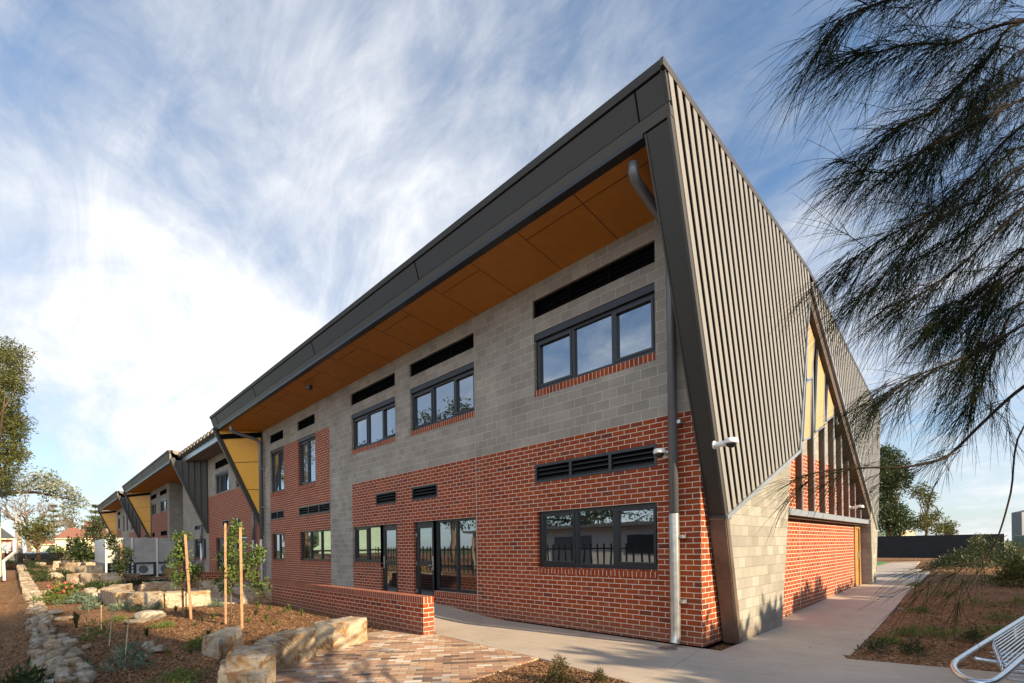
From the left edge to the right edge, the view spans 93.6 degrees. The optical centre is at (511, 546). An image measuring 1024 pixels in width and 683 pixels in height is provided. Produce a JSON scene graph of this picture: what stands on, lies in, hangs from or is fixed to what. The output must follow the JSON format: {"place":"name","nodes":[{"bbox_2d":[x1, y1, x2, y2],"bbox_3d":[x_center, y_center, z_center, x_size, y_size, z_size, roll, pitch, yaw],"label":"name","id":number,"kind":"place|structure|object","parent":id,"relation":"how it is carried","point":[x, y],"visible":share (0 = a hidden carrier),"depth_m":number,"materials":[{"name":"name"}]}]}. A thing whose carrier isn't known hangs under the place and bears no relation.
{"place":"outdoors","nodes":[
{"label":"outdoors","id":0,"kind":"place"},
{"bbox_2d":[231,582,506,633],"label":"ramp path","id":1,"kind":"structure","parent":0,"point":[447,618],"depth_m":10.54,"materials":[{"name":"concrete"}]},
{"bbox_2d":[275,630,538,682],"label":"brick paving","id":2,"kind":"structure","parent":0,"point":[384,656],"depth_m":6.74,"materials":[{"name":"brown brick"}]},
{"bbox_2d":[0,541,1023,682],"bbox_3d":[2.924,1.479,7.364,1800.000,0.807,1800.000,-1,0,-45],"label":"ground","id":3,"kind":"structure","parent":0,"point":[10,590],"depth_m":10.04,"materials":[{"name":"brown soil"}]},
{"bbox_2d":[1,528,14,559],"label":"house","id":4,"kind":"structure","parent":3,"relation":"on","point":[7,538],"depth_m":85.22,"materials":[{"name":"paint"}]},
{"bbox_2d":[0,512,15,579],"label":"handrail","id":5,"kind":"object","parent":3,"relation":"on","point":[4,560],"visible":1,"depth_m":30.95,"materials":[{"name":"white metal"}]},
{"bbox_2d":[0,334,38,504],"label":"street tree","id":6,"kind":"object","parent":3,"relation":"on","point":[11,378],"visible":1,"depth_m":29.56,"materials":[{"name":"green plant"}]},
{"bbox_2d":[0,655,57,682],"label":"ferny plant","id":7,"kind":"object","parent":3,"relation":"on","point":[21,677],"visible":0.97,"depth_m":5.80,"materials":[{"name":"green plant"}]},
{"bbox_2d":[10,514,60,552],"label":"umbrella tree","id":8,"kind":"object","parent":3,"relation":"on","point":[37,534],"visible":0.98,"depth_m":54.77,"materials":[{"name":"green plant"}]},
{"bbox_2d":[31,538,55,553],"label":"house","id":9,"kind":"structure","parent":3,"relation":"on","point":[46,548],"depth_m":98.53,"materials":[{"name":"paint"}]},
{"bbox_2d":[28,572,59,581],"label":"ground cover shrub","id":10,"kind":"object","parent":3,"relation":"on","point":[44,576],"visible":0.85,"depth_m":26.03,"materials":[{"name":"green plant"}]},
{"bbox_2d":[0,465,91,514],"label":"silver gum","id":11,"kind":"object","parent":3,"relation":"on","point":[50,486],"visible":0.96,"depth_m":33.82,"materials":[{"name":"green plant"}]},
{"bbox_2d":[5,551,92,569],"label":"picket fence","id":12,"kind":"object","parent":3,"relation":"on","point":[37,557],"visible":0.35,"depth_m":45.16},
{"bbox_2d":[39,504,67,552],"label":"norfolk pine","id":13,"kind":"object","parent":3,"relation":"on","point":[55,515],"visible":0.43,"depth_m":111.88,"materials":[{"name":"green plant"}]},
{"bbox_2d":[46,648,68,660],"bbox_3d":[-6.646,1.648,7.060,0.211,0.308,0.267,9,12,33],"label":"edging rock","id":14,"kind":"object","parent":3,"relation":"on","point":[56,653],"visible":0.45,"depth_m":6.97,"materials":[{"name":"stone"}]},
{"bbox_2d":[47,661,71,678],"bbox_3d":[-5.876,1.632,6.232,0.227,0.228,0.236,2,4,12],"label":"edging rock","id":15,"kind":"object","parent":3,"relation":"on","point":[52,669],"visible":0.45,"depth_m":6.18,"materials":[{"name":"stone"}]},
{"bbox_2d":[29,580,91,604],"bbox_3d":[-14.311,1.499,15.396,1.646,0.904,1.389,-1,0,-45],"label":"flowering shrub","id":16,"kind":"object","parent":3,"relation":"on","point":[60,593],"visible":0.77,"depth_m":15.18,"materials":[{"name":"green plant"}]},
{"bbox_2d":[63,534,78,560],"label":"young tree","id":17,"kind":"object","parent":3,"relation":"on","point":[69,547],"visible":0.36,"depth_m":42.98,"materials":[{"name":"green plant"}]},
{"bbox_2d":[58,509,84,528],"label":"umbrella gum","id":18,"kind":"object","parent":3,"relation":"on","point":[71,521],"visible":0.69,"depth_m":119.95,"materials":[{"name":"green plant"}]},
{"bbox_2d":[52,528,92,558],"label":"house","id":19,"kind":"structure","parent":3,"relation":"on","point":[61,538],"depth_m":92.48,"materials":[{"name":"red tile"}]},
{"bbox_2d":[58,562,92,571],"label":"terrace block","id":20,"kind":"structure","parent":3,"relation":"on","point":[69,566],"depth_m":34.46,"materials":[{"name":"stone"}]},
{"bbox_2d":[53,589,100,605],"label":"ground cover shrub","id":21,"kind":"object","parent":3,"relation":"on","point":[86,597],"visible":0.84,"depth_m":15.08,"materials":[{"name":"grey plant"}]},
{"bbox_2d":[66,533,94,561],"bbox_3d":[-34.121,0.320,38.398,2.452,2.870,1.864,-1,0,18],"label":"young tree","id":22,"kind":"object","parent":3,"relation":"on","point":[83,550],"visible":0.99,"depth_m":38.01,"materials":[{"name":"green plant"}]},
{"bbox_2d":[75,565,101,572],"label":"terrace block","id":23,"kind":"structure","parent":3,"relation":"on","point":[88,569],"depth_m":29.94,"materials":[{"name":"stone"}]},
{"bbox_2d":[79,573,100,582],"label":"terrace block","id":24,"kind":"structure","parent":3,"relation":"on","point":[85,577],"depth_m":24.52,"materials":[{"name":"stone"}]},
{"bbox_2d":[75,599,107,610],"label":"ground cover shrub","id":25,"kind":"object","parent":3,"relation":"on","point":[92,605],"visible":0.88,"depth_m":13.47,"materials":[{"name":"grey plant"}]},
{"bbox_2d":[76,617,120,642],"bbox_3d":[-7.555,1.511,8.747,0.711,0.575,0.843,-1,0,-45],"label":"feathery shrub","id":26,"kind":"object","parent":3,"relation":"on","point":[94,635],"visible":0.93,"depth_m":8.66,"materials":[{"name":"green plant"}]},
{"bbox_2d":[97,583,132,602],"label":"stone block","id":27,"kind":"structure","parent":3,"relation":"on","point":[129,586],"depth_m":16.41,"materials":[{"name":"stone"}]},
{"bbox_2d":[100,588,133,605],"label":"stone block","id":28,"kind":"structure","parent":3,"relation":"on","point":[109,597],"depth_m":14.56,"materials":[{"name":"stone"}]},
{"bbox_2d":[103,531,135,578],"bbox_3d":[-18.757,0.522,23.075,1.810,2.650,0.900,-1,0,15],"label":"young tree","id":29,"kind":"object","parent":3,"relation":"on","point":[122,568],"visible":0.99,"depth_m":23.01,"materials":[{"name":"green plant"}]},
{"bbox_2d":[100,573,139,583],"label":"terrace block","id":30,"kind":"structure","parent":3,"relation":"on","point":[110,577],"depth_m":23.98,"materials":[{"name":"stone"}]},
{"bbox_2d":[83,635,159,672],"bbox_3d":[-5.446,1.542,6.707,0.890,0.553,0.812,-1,0,-45],"label":"feathery shrub","id":31,"kind":"object","parent":3,"relation":"on","point":[131,646],"visible":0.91,"depth_m":6.67,"materials":[{"name":"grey plant"}]},
{"bbox_2d":[118,591,165,608],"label":"stone block","id":32,"kind":"structure","parent":3,"relation":"on","point":[147,598],"depth_m":13.69,"materials":[{"name":"stone"}]},
{"bbox_2d":[136,564,152,575],"bbox_3d":[-22.542,1.471,29.518,0.800,0.780,0.390,-1,0,-45],"label":"outdoor unit","id":33,"kind":"object","parent":3,"relation":"on","point":[141,569],"visible":0.89,"depth_m":29.38,"materials":[{"name":"white paint"}]},
{"bbox_2d":[95,538,193,576],"bbox_3d":[-24.539,0.695,31.927,4.540,2.410,7.770,-1,0,-45],"label":"equipment screen","id":34,"kind":"object","parent":3,"relation":"on","point":[155,552],"visible":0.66,"depth_m":29.36,"materials":[{"name":"white plastic"}]},
{"bbox_2d":[133,610,165,621],"bbox_3d":[-8.367,1.614,11.091,0.636,0.287,0.481,-1,0,2],"label":"boulder","id":35,"kind":"object","parent":3,"relation":"on","point":[151,615],"visible":0.86,"depth_m":10.96,"materials":[{"name":"stone"}]},
{"bbox_2d":[141,580,187,591],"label":"stone block","id":36,"kind":"structure","parent":3,"relation":"on","point":[164,586],"depth_m":18.20,"materials":[{"name":"stone"}]},
{"bbox_2d":[150,666,213,682],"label":"ground cover shrub","id":37,"kind":"object","parent":3,"relation":"on","point":[179,674],"visible":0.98,"depth_m":5.99,"materials":[{"name":"green plant"}]},
{"bbox_2d":[161,529,205,617],"bbox_3d":[-7.786,0.646,11.364,1.122,2.122,0.681,-1,0,-8],"label":"young tree","id":38,"kind":"object","parent":3,"relation":"on","point":[179,552],"visible":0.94,"depth_m":11.35,"materials":[{"name":"green plant"}]},
{"bbox_2d":[165,590,211,607],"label":"stone block","id":39,"kind":"structure","parent":3,"relation":"on","point":[198,598],"depth_m":13.96,"materials":[{"name":"stone"}]},
{"bbox_2d":[184,534,192,618],"bbox_3d":[-7.553,0.761,11.221,0.184,2.098,0.068,-1,0,0],"label":"timber stake","id":40,"kind":"object","parent":3,"relation":"on","point":[188,576],"visible":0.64,"depth_m":11.20,"materials":[{"name":"brown wood"}]},
{"bbox_2d":[0,591,381,682],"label":"mulch chips","id":41,"kind":"object","parent":3,"relation":"on","point":[150,633],"visible":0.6,"depth_m":9.43,"materials":[{"name":"brown wood"}]},
{"bbox_2d":[181,635,202,650],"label":"ground cover shrub","id":42,"kind":"object","parent":3,"relation":"on","point":[195,644],"visible":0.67,"depth_m":7.97,"materials":[{"name":"green plant"}]},
{"bbox_2d":[138,578,246,603],"bbox_3d":[-14.322,1.799,22.071,4.596,0.170,19.191,-1,0,-37],"label":"paved court","id":43,"kind":"object","parent":3,"relation":"on","point":[215,595],"visible":0.03,"depth_m":16.29,"materials":[{"name":"stone"}]},
{"bbox_2d":[164,568,223,589],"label":"garden wall","id":44,"kind":"structure","parent":3,"relation":"on","point":[209,575],"depth_m":19.95,"materials":[{"name":"red brick"}]},
{"bbox_2d":[199,579,233,592],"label":"stone block","id":45,"kind":"structure","parent":3,"relation":"on","point":[209,585],"depth_m":18.25,"materials":[{"name":"stone"}]},
{"bbox_2d":[201,625,242,659],"bbox_3d":[-4.731,1.588,7.997,0.564,0.366,1.646,-1,0,-11],"label":"sandstone boulder","id":46,"kind":"object","parent":3,"relation":"on","point":[222,643],"visible":0.82,"depth_m":7.56,"materials":[{"name":"stone"}]},
{"bbox_2d":[224,523,226,623],"bbox_3d":[-6.200,0.638,10.405,0.061,2.287,0.052,-1,0,-28],"label":"timber stake","id":47,"kind":"object","parent":3,"relation":"on","point":[225,558],"visible":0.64,"depth_m":10.39,"materials":[{"name":"brown wood"}]},
{"bbox_2d":[211,518,271,621],"bbox_3d":[-5.987,0.511,10.613,1.383,2.322,0.763,-1,0,-10],"label":"young tree","id":48,"kind":"object","parent":3,"relation":"on","point":[257,552],"visible":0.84,"depth_m":10.55,"materials":[{"name":"green plant"}]},
{"bbox_2d":[239,527,243,628],"bbox_3d":[-5.541,0.698,9.842,0.052,2.188,0.049,-1,0,-28],"label":"timber stake","id":49,"kind":"object","parent":3,"relation":"on","point":[241,571],"visible":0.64,"depth_m":9.82,"materials":[{"name":"brown wood"}]},
{"bbox_2d":[217,659,271,682],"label":"sandstone block","id":50,"kind":"structure","parent":3,"relation":"on","point":[233,675],"depth_m":5.01,"materials":[{"name":"stone"}]},
{"bbox_2d":[225,644,275,682],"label":"sandstone block","id":51,"kind":"structure","parent":3,"relation":"on","point":[257,656],"depth_m":5.31,"materials":[{"name":"beige stone"}]},
{"bbox_2d":[243,588,271,603],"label":"stone block","id":52,"kind":"structure","parent":3,"relation":"on","point":[251,597],"depth_m":14.43,"materials":[{"name":"stone"}]},
{"bbox_2d":[254,627,316,672],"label":"sandstone block","id":53,"kind":"structure","parent":3,"relation":"on","point":[292,647],"depth_m":6.73,"materials":[{"name":"beige stone"}]},
{"bbox_2d":[313,616,367,650],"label":"sandstone block","id":54,"kind":"structure","parent":3,"relation":"on","point":[338,633],"depth_m":7.74,"materials":[{"name":"beige stone"}]},
{"bbox_2d":[268,579,433,634],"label":"garden wall","id":55,"kind":"structure","parent":3,"relation":"on","point":[408,613],"depth_m":10.47,"materials":[{"name":"brick"}]},
{"bbox_2d":[96,56,880,648],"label":"school building","id":56,"kind":"structure","parent":3,"relation":"on","point":[518,378],"depth_m":9.50,"materials":[{"name":"red brick"}]},
{"bbox_2d":[195,539,206,560],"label":"window","id":57,"kind":"structure","parent":56,"relation":"in","point":[197,540],"depth_m":30.59,"materials":[{"name":"glass"}]},
{"bbox_2d":[216,470,228,493],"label":"window","id":58,"kind":"structure","parent":56,"relation":"in","point":[223,477],"depth_m":26.54,"materials":[{"name":"glass"}]},
{"bbox_2d":[216,536,246,573],"bbox_3d":[-14.795,0.443,25.370,0.145,1.885,5.700,-1,0,-45],"label":"window","id":59,"kind":"structure","parent":56,"relation":"in","point":[220,541],"depth_m":26.65,"materials":[{"name":"glass"}]},
{"bbox_2d":[270,446,283,495],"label":"window","id":60,"kind":"structure","parent":56,"relation":"in","point":[277,454],"depth_m":20.39,"materials":[{"name":"glass"}]},
{"bbox_2d":[272,533,284,562],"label":"window","id":61,"kind":"structure","parent":56,"relation":"in","point":[279,552],"depth_m":20.43,"materials":[{"name":"glass"}]},
{"bbox_2d":[298,433,315,488],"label":"window","id":62,"kind":"structure","parent":56,"relation":"in","point":[307,444],"depth_m":18.15,"materials":[{"name":"glass"}]},
{"bbox_2d":[300,529,330,564],"bbox_3d":[-7.214,0.026,17.689,0.145,1.245,2.770,-1,0,-45],"label":"window","id":63,"kind":"structure","parent":56,"relation":"in","point":[316,545],"depth_m":17.73,"materials":[{"name":"glass"}]},
{"bbox_2d":[353,525,382,566],"bbox_3d":[-4.467,-0.014,14.907,0.145,1.245,1.750,-1,0,-45],"label":"window","id":64,"kind":"structure","parent":56,"relation":"in","point":[367,538],"depth_m":14.92,"materials":[{"name":"glass"}]},
{"bbox_2d":[352,396,395,454],"bbox_3d":[-4.187,-3.609,14.581,0.134,1.278,2.660,-1,0,-45],"label":"window","id":65,"kind":"structure","parent":56,"relation":"in","point":[374,424],"depth_m":14.57,"materials":[{"name":"glass"}]},
{"bbox_2d":[382,524,397,591],"bbox_3d":[-3.511,0.405,13.970,0.171,2.110,0.920,-1,0,-45],"label":"door","id":66,"kind":"structure","parent":56,"relation":"in","point":[390,571],"depth_m":14.02,"materials":[{"name":"glass"}]},
{"bbox_2d":[415,521,433,595],"bbox_3d":[-2.277,0.388,12.721,0.171,2.110,0.930,-1,0,-45],"label":"door","id":67,"kind":"structure","parent":56,"relation":"in","point":[424,530],"depth_m":12.77,"materials":[{"name":"black glass"}]},
{"bbox_2d":[411,362,474,435],"bbox_3d":[-1.770,-3.644,12.133,0.134,1.278,2.680,-1,0,-45],"label":"window","id":68,"kind":"structure","parent":56,"relation":"in","point":[447,399],"depth_m":12.09,"materials":[{"name":"glass"}]},
{"bbox_2d":[434,517,476,599],"bbox_3d":[-1.374,0.282,11.780,0.145,1.925,1.680,-1,0,-45],"label":"window","id":69,"kind":"structure","parent":56,"relation":"in","point":[456,566],"depth_m":11.77,"materials":[{"name":"glass"}]},
{"bbox_2d":[534,282,655,396],"bbox_3d":[1.444,-3.690,8.878,0.134,1.278,2.690,-1,0,-45],"label":"window","id":70,"kind":"structure","parent":56,"relation":"in","point":[621,330],"depth_m":8.77,"materials":[{"name":"glass"}]},
{"bbox_2d":[537,502,657,577],"bbox_3d":[1.495,-0.098,8.870,0.145,1.245,2.660,-1,0,-45],"label":"window","id":71,"kind":"structure","parent":56,"relation":"in","point":[620,536],"depth_m":8.78,"materials":[{"name":"glass"}]},
{"bbox_2d":[712,437,738,448],"bbox_3d":[3.042,-1.464,6.838,0.198,0.143,0.344,-1,0,-45],"label":"security camera","id":72,"kind":"object","parent":56,"relation":"attached to","point":[730,442],"visible":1,"depth_m":6.76,"materials":[{"name":"white plastic"}]},
{"bbox_2d":[854,525,860,585],"bbox_3d":[11.054,0.284,15.410,0.800,1.920,0.100,-1,0,-45],"label":"door","id":73,"kind":"structure","parent":56,"relation":"in","point":[857,559],"depth_m":15.50,"materials":[{"name":"wood"}]},
{"bbox_2d":[465,659,629,682],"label":"mulch bed","id":74,"kind":"object","parent":3,"relation":"on","point":[579,673],"visible":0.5,"depth_m":5.98,"materials":[{"name":"brown wood"}]},
{"bbox_2d":[541,653,579,682],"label":"conifer shrub","id":75,"kind":"object","parent":74,"relation":"on","point":[556,674],"visible":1,"depth_m":5.59,"materials":[{"name":"green plant"}]},
{"bbox_2d":[588,666,608,682],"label":"conifer shrub","id":76,"kind":"object","parent":74,"relation":"on","point":[599,676],"visible":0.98,"depth_m":5.63,"materials":[{"name":"green plant"}]},
{"bbox_2d":[854,635,905,656],"bbox_3d":[5.223,1.424,6.884,0.585,0.309,0.508,-1,0,9],"label":"bed plant","id":77,"kind":"object","parent":3,"relation":"on","point":[873,648],"visible":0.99,"depth_m":6.88,"materials":[{"name":"green plant"}]},
{"bbox_2d":[741,0,1023,665],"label":"casuarina","id":78,"kind":"object","parent":3,"relation":"on","point":[985,299],"visible":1,"depth_m":2.32,"materials":[{"name":"green plant"}]},
{"bbox_2d":[878,443,921,535],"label":"park tree","id":79,"kind":"object","parent":3,"relation":"on","point":[891,515],"visible":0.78,"depth_m":55.10,"materials":[{"name":"green plant"}]},
{"bbox_2d":[879,626,932,638],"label":"bed plant","id":80,"kind":"object","parent":3,"relation":"on","point":[907,630],"visible":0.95,"depth_m":8.05,"materials":[{"name":"green plant"}]},
{"bbox_2d":[897,636,935,656],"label":"bed plant","id":81,"kind":"object","parent":3,"relation":"on","point":[914,649],"visible":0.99,"depth_m":6.75,"materials":[{"name":"green plant"}]},
{"bbox_2d":[906,481,947,534],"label":"park tree","id":82,"kind":"object","parent":3,"relation":"on","point":[926,521],"visible":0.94,"depth_m":61.74,"materials":[{"name":"green plant"}]},
{"bbox_2d":[877,533,1004,557],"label":"shade cloth fence","id":83,"kind":"object","parent":3,"relation":"on","point":[925,546],"visible":0.29,"depth_m":40.28,"materials":[{"name":"fabric"}]},
{"bbox_2d":[929,516,961,534],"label":"park tree","id":84,"kind":"object","parent":3,"relation":"on","point":[950,528],"visible":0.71,"depth_m":89.61,"materials":[{"name":"green plant"}]},
{"bbox_2d":[884,574,1023,663],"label":"mulch chips","id":85,"kind":"object","parent":3,"relation":"on","point":[944,617],"visible":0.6,"depth_m":9.32,"materials":[{"name":"brown wood"}]},
{"bbox_2d":[922,625,985,641],"bbox_3d":[7.244,1.416,7.877,0.802,0.244,0.935,-1,0,22],"label":"bed plant","id":86,"kind":"object","parent":3,"relation":"on","point":[952,629],"visible":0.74,"depth_m":7.89,"materials":[{"name":"green plant"}]},
{"bbox_2d":[926,547,995,568],"bbox_3d":[22.089,0.613,23.592,3.083,1.343,2.607,-1,0,-45],"label":"bed shrub","id":87,"kind":"object","parent":3,"relation":"on","point":[958,552],"visible":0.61,"depth_m":23.66,"materials":[{"name":"green plant"}]},
{"bbox_2d":[955,622,991,643],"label":"bed plant","id":88,"kind":"object","parent":3,"relation":"on","point":[971,634],"visible":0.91,"depth_m":7.47,"materials":[{"name":"green plant"}]},
{"bbox_2d":[954,531,1001,560],"bbox_3d":[31.619,-0.001,32.830,2.346,2.094,2.386,-1,0,31],"label":"bed shrub","id":89,"kind":"object","parent":3,"relation":"on","point":[974,543],"visible":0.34,"depth_m":32.62,"materials":[{"name":"green plant"}]},
{"bbox_2d":[951,595,1011,608],"bbox_3d":[10.534,1.231,10.840,1.143,0.278,1.049,-1,0,-45],"label":"bed plant","id":90,"kind":"object","parent":3,"relation":"on","point":[982,601],"visible":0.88,"depth_m":10.78,"materials":[{"name":"green plant"}]},
{"bbox_2d":[940,534,1023,571],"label":"bed shrub","id":91,"kind":"object","parent":3,"relation":"on","point":[992,555],"visible":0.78,"depth_m":20.27,"materials":[{"name":"green plant"}]},
{"bbox_2d":[968,623,1013,635],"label":"bed plant","id":92,"kind":"object","parent":3,"relation":"on","point":[996,628],"visible":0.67,"depth_m":8.00,"materials":[{"name":"green plant"}]},
{"bbox_2d":[970,554,1023,588],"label":"bed shrub","id":93,"kind":"object","parent":3,"relation":"on","point":[1013,566],"visible":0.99,"depth_m":14.33,"materials":[{"name":"green plant"}]},
{"bbox_2d":[982,611,1019,622],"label":"bed plant","id":94,"kind":"object","parent":3,"relation":"on","point":[1003,616],"visible":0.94,"depth_m":9.10,"materials":[{"name":"green plant"}]},
{"bbox_2d":[989,540,1023,565],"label":"bed shrub","id":95,"kind":"object","parent":3,"relation":"on","point":[1017,550],"visible":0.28,"depth_m":24.94,"materials":[{"name":"green plant"}]},
{"bbox_2d":[1011,510,1023,548],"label":"shed","id":96,"kind":"structure","parent":3,"relation":"on","point":[1017,518],"depth_m":58.51,"materials":[{"name":"grey metal"}]},
{"bbox_2d":[0,0,1023,552],"label":"sky","id":97,"kind":"structure","parent":0,"point":[191,191],"materials":[{"name":"blue"}]},
{"bbox_2d":[436,621,702,682],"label":"corner path","id":98,"kind":"structure","parent":0,"point":[631,660],"depth_m":7.52,"materials":[{"name":"concrete"}]},
{"bbox_2d":[726,620,876,655],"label":"end path","id":99,"kind":"structure","parent":0,"point":[839,639],"depth_m":8.07,"materials":[{"name":"concrete"}]},
{"bbox_2d":[638,642,1023,682],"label":"forecourt path","id":100,"kind":"structure","parent":0,"point":[744,662],"depth_m":6.02,"materials":[{"name":"concrete"}]},
{"bbox_2d":[950,616,1023,682],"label":"steel bench","id":101,"kind":"object","parent":100,"relation":"on","point":[1007,666],"visible":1,"depth_m":4.81,"materials":[{"name":"silver metal"}]},
{"bbox_2d":[782,600,897,628],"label":"end path","id":102,"kind":"structure","parent":0,"point":[845,613],"depth_m":10.33,"materials":[{"name":"concrete"}]},
{"bbox_2d":[824,587,909,603],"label":"end path","id":103,"kind":"structure","parent":0,"point":[861,594],"depth_m":12.96,"materials":[{"name":"concrete"}]},
{"bbox_2d":[855,580,919,588],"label":"end path","id":104,"kind":"structure","parent":0,"point":[881,583],"depth_m":15.41,"materials":[{"name":"concrete"}]},
{"bbox_2d":[876,575,925,580],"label":"end path","id":105,"kind":"structure","parent":0,"point":[913,578],"depth_m":18.10,"materials":[{"name":"concrete"}]},
{"bbox_2d":[877,561,929,571],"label":"path","id":106,"kind":"structure","parent":0,"point":[897,566],"depth_m":28.29,"materials":[{"name":"concrete"}]},
{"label":"street","id":107,"kind":"structure","parent":0,"visible":0},
{"bbox_2d":[0,494,72,560],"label":"bare tree","id":108,"kind":"object","parent":107,"relation":"on","point":[21,513],"visible":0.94,"depth_m":75.26,"materials":[{"name":"brown plant"}]},
{"bbox_2d":[78,513,108,550],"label":"dark evergreen","id":109,"kind":"object","parent":107,"relation":"on","point":[95,529],"visible":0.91,"depth_m":77.62,"materials":[{"name":"green plant"}]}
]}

